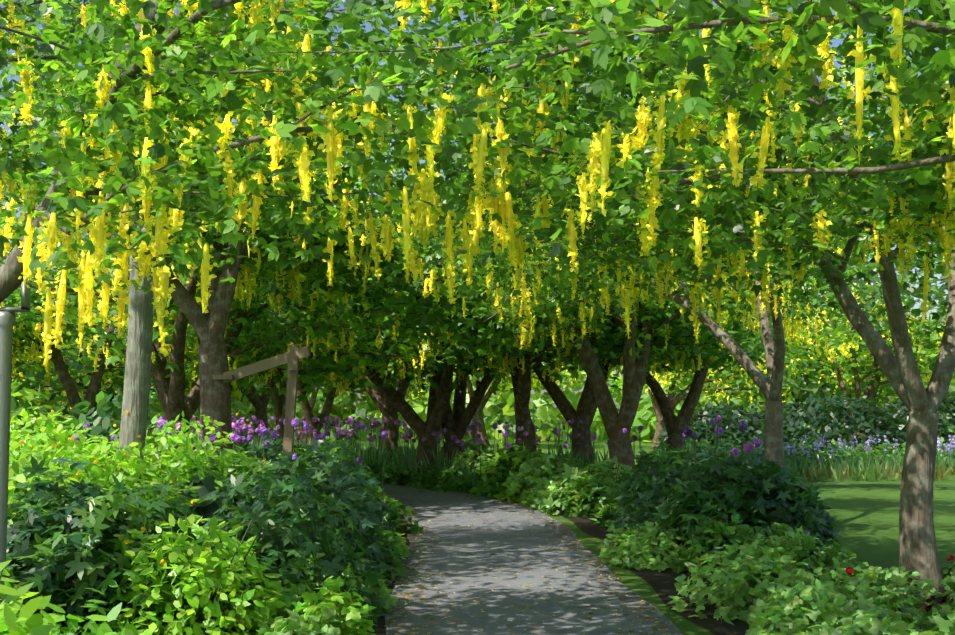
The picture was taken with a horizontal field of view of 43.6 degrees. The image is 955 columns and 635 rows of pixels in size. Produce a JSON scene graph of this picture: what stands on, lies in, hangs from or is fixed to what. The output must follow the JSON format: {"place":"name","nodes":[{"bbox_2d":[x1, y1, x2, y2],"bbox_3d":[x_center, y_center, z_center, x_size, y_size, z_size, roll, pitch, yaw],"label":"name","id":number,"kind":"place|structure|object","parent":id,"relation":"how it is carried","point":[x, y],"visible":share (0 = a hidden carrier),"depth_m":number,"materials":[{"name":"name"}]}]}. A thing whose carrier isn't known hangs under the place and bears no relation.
{"place":"outdoors","nodes":[
{"label":"outdoors","id":0,"kind":"place"},
{"bbox_2d":[0,0,948,408],"label":"sky","id":1,"kind":"structure","parent":0,"point":[836,42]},
{"bbox_2d":[0,0,954,604],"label":"laburnum","id":2,"kind":"object","parent":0,"point":[614,72],"depth_m":6.58,"materials":[{"name":"green plant"}]},
{"bbox_2d":[0,0,954,416],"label":"hanging flowers","id":3,"kind":"object","parent":2,"relation":"attached to","point":[636,142],"visible":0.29,"depth_m":6.63,"materials":[{"name":"yellow plant"}]},
{"bbox_2d":[0,1,954,413],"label":"trees","id":4,"kind":"object","parent":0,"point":[426,321],"visible":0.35,"depth_m":21.25,"materials":[{"name":"green plant"}]},
{"bbox_2d":[378,484,681,634],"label":"garden path","id":5,"kind":"structure","parent":0,"point":[516,611],"depth_m":10.51,"materials":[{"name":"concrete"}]},
{"bbox_2d":[386,489,676,634],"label":"path litter petals","id":6,"kind":"object","parent":5,"relation":"on","point":[640,608],"visible":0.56,"depth_m":10.37,"materials":[{"name":"plant"}]},
{"bbox_2d":[204,476,950,634],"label":"bed soil","id":7,"kind":"structure","parent":0,"point":[662,582],"depth_m":9.92,"materials":[{"name":"brown soil"}]},
{"bbox_2d":[0,282,30,633],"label":"steel support post","id":8,"kind":"object","parent":7,"relation":"on","point":[7,319],"visible":1,"depth_m":6.84,"materials":[{"name":"grey metal"}]},
{"bbox_2d":[199,345,310,468],"bbox_3d":[-3.013,1.559,16.109,1.560,2.367,0.284,-1,-4,7],"label":"wooden post","id":9,"kind":"object","parent":7,"relation":"on","point":[293,356],"visible":0.79,"depth_m":16.04,"materials":[{"name":"brown wood"}]},
{"bbox_2d":[0,418,761,634],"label":"plant stems","id":10,"kind":"object","parent":7,"relation":"on","point":[442,451],"visible":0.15,"depth_m":22.70,"materials":[{"name":"green plant"}]},
{"bbox_2d":[13,407,954,574],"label":"border flowers","id":11,"kind":"object","parent":10,"relation":"attached to","point":[295,422],"visible":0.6,"depth_m":24.02,"materials":[{"name":"purple plant"}]},
{"bbox_2d":[0,380,954,634],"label":"border plants","id":12,"kind":"object","parent":7,"relation":"on","point":[326,555],"visible":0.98,"depth_m":9.37,"materials":[{"name":"green plant"}]},
{"bbox_2d":[247,409,954,634],"bbox_3d":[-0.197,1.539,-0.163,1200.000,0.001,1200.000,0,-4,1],"label":"lawn","id":13,"kind":"structure","parent":0,"point":[866,512],"depth_m":16.43,"materials":[{"name":"green plant"}]},
{"bbox_2d":[10,301,954,442],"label":"background foliage","id":14,"kind":"object","parent":13,"relation":"on","point":[542,409],"visible":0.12,"depth_m":52.61,"materials":[{"name":"green plant"}]}
]}

